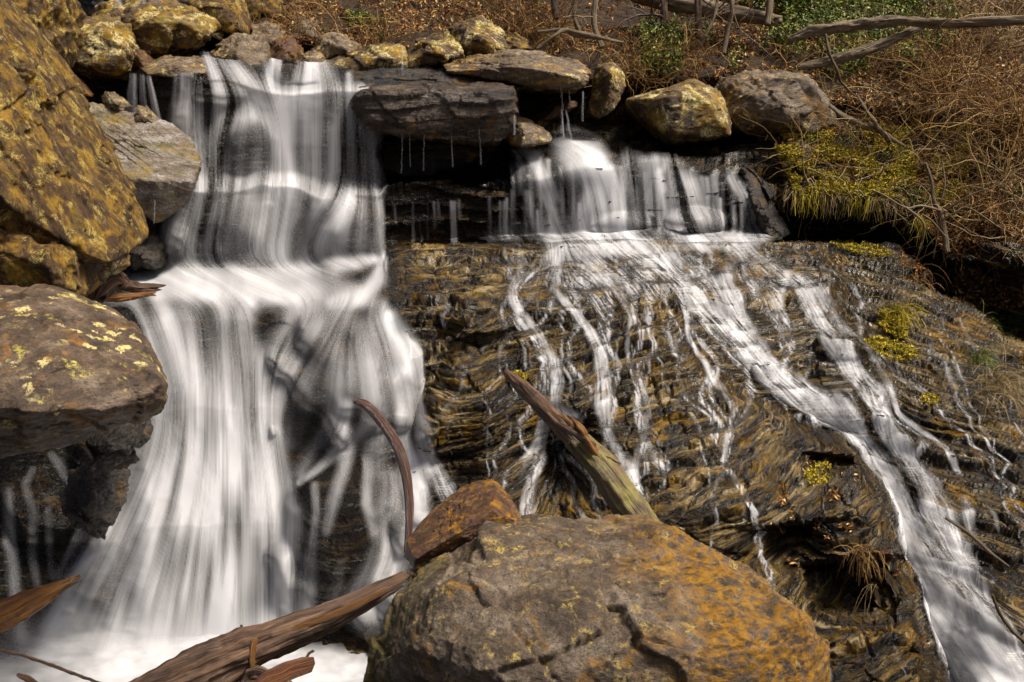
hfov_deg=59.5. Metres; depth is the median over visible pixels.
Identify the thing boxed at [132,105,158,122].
boulder
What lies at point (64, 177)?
boulder
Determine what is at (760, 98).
boulder
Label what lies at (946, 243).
sapling
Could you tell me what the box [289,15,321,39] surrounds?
boulder
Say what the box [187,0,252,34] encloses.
boulder
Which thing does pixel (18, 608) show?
broken log
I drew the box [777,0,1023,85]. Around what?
bare shrub
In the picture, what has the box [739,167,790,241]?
boulder
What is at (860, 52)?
fallen tree
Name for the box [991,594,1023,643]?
stick
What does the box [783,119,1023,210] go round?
ground cover
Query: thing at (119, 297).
driftwood
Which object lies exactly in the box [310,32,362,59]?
boulder
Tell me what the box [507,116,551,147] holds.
boulder
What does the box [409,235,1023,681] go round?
stream water
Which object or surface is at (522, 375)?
moss cushion
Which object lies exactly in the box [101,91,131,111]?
boulder
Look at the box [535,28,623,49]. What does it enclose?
branch
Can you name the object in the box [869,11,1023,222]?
bare shrub
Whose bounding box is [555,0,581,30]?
young tree
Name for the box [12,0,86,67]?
boulder
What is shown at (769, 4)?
young tree
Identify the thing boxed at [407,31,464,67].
boulder
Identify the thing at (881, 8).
bare shrub
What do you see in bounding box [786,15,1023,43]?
fallen tree
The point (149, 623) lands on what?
waterfall
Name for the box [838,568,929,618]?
dry grass tuft
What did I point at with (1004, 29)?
bare shrub
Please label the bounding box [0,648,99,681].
stick
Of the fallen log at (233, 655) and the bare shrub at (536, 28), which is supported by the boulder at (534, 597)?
the fallen log at (233, 655)
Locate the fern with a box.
[974,302,1023,336]
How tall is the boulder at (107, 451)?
0.485 m
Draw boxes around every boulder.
[0,0,148,262]
[0,226,105,296]
[0,284,167,458]
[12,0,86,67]
[61,464,130,539]
[65,420,153,474]
[71,13,139,81]
[75,74,93,96]
[78,0,186,15]
[82,254,129,281]
[89,0,223,58]
[89,102,201,222]
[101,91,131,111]
[122,218,157,274]
[128,234,168,269]
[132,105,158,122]
[133,49,154,67]
[139,55,206,77]
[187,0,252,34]
[209,32,270,64]
[245,0,283,20]
[251,21,286,49]
[270,34,303,63]
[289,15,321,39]
[293,49,327,65]
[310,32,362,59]
[326,42,407,69]
[345,66,525,90]
[350,81,519,148]
[363,513,829,681]
[380,136,495,176]
[404,479,520,566]
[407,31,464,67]
[441,49,591,93]
[447,15,507,57]
[506,32,531,50]
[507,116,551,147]
[535,100,576,120]
[588,61,625,117]
[625,78,731,144]
[714,69,836,135]
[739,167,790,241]
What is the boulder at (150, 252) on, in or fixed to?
on the rock face
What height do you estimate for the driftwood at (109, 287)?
0.365 m
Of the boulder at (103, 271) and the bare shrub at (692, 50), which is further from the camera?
the bare shrub at (692, 50)
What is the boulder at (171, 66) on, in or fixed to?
on the rock face
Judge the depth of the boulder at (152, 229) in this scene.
11.48 m
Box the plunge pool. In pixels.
[0,641,368,681]
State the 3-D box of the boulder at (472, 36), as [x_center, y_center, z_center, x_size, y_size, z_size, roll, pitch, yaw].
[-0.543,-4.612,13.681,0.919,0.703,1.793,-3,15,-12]
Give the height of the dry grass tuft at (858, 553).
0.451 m
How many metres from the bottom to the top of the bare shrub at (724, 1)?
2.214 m
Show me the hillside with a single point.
(585, 90)
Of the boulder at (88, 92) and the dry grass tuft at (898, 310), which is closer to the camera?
the dry grass tuft at (898, 310)
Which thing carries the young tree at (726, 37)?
on the hillside
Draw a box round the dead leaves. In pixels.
[771,460,901,575]
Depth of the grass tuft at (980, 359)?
9.50 m
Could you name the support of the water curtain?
on the rock face
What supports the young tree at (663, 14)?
on the hillside
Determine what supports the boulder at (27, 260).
on the rock face
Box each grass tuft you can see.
[827,536,894,583]
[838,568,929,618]
[871,293,937,344]
[890,248,981,290]
[934,328,1023,436]
[949,338,1009,373]
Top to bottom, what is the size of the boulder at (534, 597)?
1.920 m
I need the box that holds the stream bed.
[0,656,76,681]
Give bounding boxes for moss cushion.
[507,369,527,381]
[803,457,832,485]
[830,239,893,257]
[864,334,920,362]
[875,308,908,338]
[919,392,939,406]
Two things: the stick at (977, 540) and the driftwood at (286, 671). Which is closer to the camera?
the driftwood at (286, 671)
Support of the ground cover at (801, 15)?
on the hillside
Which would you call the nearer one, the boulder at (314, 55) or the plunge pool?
the plunge pool
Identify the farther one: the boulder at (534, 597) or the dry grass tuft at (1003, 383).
the dry grass tuft at (1003, 383)
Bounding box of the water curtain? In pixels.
[506,137,760,241]
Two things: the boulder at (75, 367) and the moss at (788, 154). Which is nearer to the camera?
the boulder at (75, 367)
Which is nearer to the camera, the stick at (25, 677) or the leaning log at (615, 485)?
the stick at (25, 677)
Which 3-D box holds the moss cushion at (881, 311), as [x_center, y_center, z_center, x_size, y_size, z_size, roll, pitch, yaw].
[4.199,-0.193,9.892,0.360,0.321,0.248,7,16,27]
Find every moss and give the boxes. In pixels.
[770,183,807,213]
[774,121,970,204]
[790,173,836,219]
[812,191,858,224]
[832,174,885,222]
[860,180,907,223]
[888,213,932,245]
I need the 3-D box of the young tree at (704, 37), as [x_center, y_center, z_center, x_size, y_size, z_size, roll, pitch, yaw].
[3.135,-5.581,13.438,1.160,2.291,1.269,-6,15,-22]
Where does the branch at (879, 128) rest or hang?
on the rock face
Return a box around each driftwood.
[86,271,165,303]
[105,291,155,302]
[240,665,292,681]
[254,657,314,681]
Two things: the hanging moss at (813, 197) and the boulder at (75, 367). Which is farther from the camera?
the hanging moss at (813, 197)
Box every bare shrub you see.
[246,0,355,41]
[277,0,429,44]
[438,0,572,37]
[485,0,615,54]
[526,14,713,117]
[616,4,735,84]
[669,0,759,25]
[760,17,895,83]
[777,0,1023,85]
[805,66,1001,170]
[844,0,1023,145]
[861,6,904,15]
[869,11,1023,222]
[904,112,1023,257]
[914,0,1023,63]
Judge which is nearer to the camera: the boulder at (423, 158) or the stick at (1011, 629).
the stick at (1011, 629)
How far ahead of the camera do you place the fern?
12.01 m
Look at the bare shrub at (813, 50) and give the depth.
13.45 m
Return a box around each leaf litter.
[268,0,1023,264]
[851,241,1023,308]
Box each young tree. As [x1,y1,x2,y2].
[551,0,559,19]
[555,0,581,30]
[566,0,635,48]
[608,0,671,44]
[667,0,784,56]
[689,0,736,47]
[694,0,739,40]
[697,0,773,31]
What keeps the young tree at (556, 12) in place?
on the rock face
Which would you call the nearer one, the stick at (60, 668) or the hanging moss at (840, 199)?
the stick at (60, 668)
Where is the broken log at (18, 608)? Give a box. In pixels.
[0,575,80,632]
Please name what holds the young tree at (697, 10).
on the hillside
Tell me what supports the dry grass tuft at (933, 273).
on the rock face
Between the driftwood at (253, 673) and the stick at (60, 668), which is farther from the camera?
the stick at (60, 668)
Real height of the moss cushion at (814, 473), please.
0.128 m
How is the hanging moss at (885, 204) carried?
hanging from the rock face
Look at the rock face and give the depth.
9.34 m
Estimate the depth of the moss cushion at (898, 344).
9.63 m
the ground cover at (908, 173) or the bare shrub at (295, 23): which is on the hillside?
the bare shrub at (295, 23)
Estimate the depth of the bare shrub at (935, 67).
12.24 m
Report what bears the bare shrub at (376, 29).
on the hillside
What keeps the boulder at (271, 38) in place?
on the hillside
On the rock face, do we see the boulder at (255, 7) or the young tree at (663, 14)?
the boulder at (255, 7)
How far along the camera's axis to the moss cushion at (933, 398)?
8.95 m
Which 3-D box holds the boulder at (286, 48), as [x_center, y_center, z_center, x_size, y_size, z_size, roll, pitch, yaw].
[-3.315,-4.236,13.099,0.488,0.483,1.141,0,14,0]
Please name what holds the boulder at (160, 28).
on the rock face
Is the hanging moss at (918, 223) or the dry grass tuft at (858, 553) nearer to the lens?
the dry grass tuft at (858, 553)
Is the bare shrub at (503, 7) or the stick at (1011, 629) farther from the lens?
the bare shrub at (503, 7)
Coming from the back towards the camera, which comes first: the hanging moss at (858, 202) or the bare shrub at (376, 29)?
the bare shrub at (376, 29)
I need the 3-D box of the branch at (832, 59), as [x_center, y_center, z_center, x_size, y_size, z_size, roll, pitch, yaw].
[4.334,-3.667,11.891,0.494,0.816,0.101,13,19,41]
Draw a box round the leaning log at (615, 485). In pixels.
[503,369,659,520]
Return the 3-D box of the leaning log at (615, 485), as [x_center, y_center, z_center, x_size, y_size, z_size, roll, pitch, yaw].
[0.486,1.061,7.787,0.488,1.166,2.182,-11,18,-38]
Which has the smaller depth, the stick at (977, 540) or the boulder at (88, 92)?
the stick at (977, 540)
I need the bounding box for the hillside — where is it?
[204,0,1023,127]
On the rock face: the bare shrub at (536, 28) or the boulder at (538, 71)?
the boulder at (538, 71)
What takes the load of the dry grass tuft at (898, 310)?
hanging from the rock face
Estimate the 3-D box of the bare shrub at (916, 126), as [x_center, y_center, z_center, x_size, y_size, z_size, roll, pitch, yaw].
[5.096,-2.655,11.719,1.604,1.878,2.018,-13,19,-42]
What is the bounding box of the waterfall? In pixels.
[35,57,452,667]
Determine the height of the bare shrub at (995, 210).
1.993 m
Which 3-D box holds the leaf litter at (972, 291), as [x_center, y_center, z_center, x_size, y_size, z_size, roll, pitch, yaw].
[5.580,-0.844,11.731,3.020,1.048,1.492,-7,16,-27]
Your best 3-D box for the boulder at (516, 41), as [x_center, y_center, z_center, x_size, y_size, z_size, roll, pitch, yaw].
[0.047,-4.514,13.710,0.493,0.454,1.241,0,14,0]
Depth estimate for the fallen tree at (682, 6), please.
14.12 m
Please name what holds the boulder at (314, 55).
on the rock face
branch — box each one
[353,397,413,552]
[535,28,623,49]
[537,28,625,43]
[824,33,854,95]
[829,104,890,143]
[857,95,904,146]
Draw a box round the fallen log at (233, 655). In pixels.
[129,571,408,681]
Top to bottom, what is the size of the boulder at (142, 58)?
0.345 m
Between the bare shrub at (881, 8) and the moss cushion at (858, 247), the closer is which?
the moss cushion at (858, 247)
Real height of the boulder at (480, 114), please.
0.936 m
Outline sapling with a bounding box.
[872,159,1017,252]
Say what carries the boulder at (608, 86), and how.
on the rock face
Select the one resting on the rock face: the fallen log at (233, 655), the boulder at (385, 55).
the boulder at (385, 55)
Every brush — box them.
[251,0,1023,291]
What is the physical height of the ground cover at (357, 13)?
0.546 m
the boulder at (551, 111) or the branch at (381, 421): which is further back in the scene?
the boulder at (551, 111)
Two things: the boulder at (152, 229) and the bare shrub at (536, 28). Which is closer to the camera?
the boulder at (152, 229)
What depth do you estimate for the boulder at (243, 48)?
12.56 m
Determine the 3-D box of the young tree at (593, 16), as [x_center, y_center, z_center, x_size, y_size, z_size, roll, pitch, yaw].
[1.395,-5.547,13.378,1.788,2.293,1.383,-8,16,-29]
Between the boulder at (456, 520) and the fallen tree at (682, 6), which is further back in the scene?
the fallen tree at (682, 6)
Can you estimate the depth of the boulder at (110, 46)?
11.83 m
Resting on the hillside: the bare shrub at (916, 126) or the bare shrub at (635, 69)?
the bare shrub at (635, 69)
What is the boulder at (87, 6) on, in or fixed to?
on the rock face
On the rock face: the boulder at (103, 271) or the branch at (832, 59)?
the boulder at (103, 271)
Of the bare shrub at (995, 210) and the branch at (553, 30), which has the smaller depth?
the bare shrub at (995, 210)
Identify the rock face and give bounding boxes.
[0,46,1023,681]
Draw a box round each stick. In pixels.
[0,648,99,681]
[16,673,37,681]
[944,517,1009,566]
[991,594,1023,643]
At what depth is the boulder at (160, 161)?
11.06 m
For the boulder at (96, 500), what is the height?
0.662 m
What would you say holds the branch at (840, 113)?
on the rock face
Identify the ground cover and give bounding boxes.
[345,8,383,38]
[632,0,963,81]
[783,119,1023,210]
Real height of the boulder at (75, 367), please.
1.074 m
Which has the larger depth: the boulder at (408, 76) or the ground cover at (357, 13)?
the ground cover at (357, 13)
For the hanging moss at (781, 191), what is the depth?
11.65 m
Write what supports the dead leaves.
on the rock face
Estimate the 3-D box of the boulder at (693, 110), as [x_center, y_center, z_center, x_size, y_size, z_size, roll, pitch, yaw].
[2.309,-3.241,12.684,1.430,0.919,1.853,0,14,0]
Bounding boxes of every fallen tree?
[630,0,782,26]
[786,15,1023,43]
[797,27,924,70]

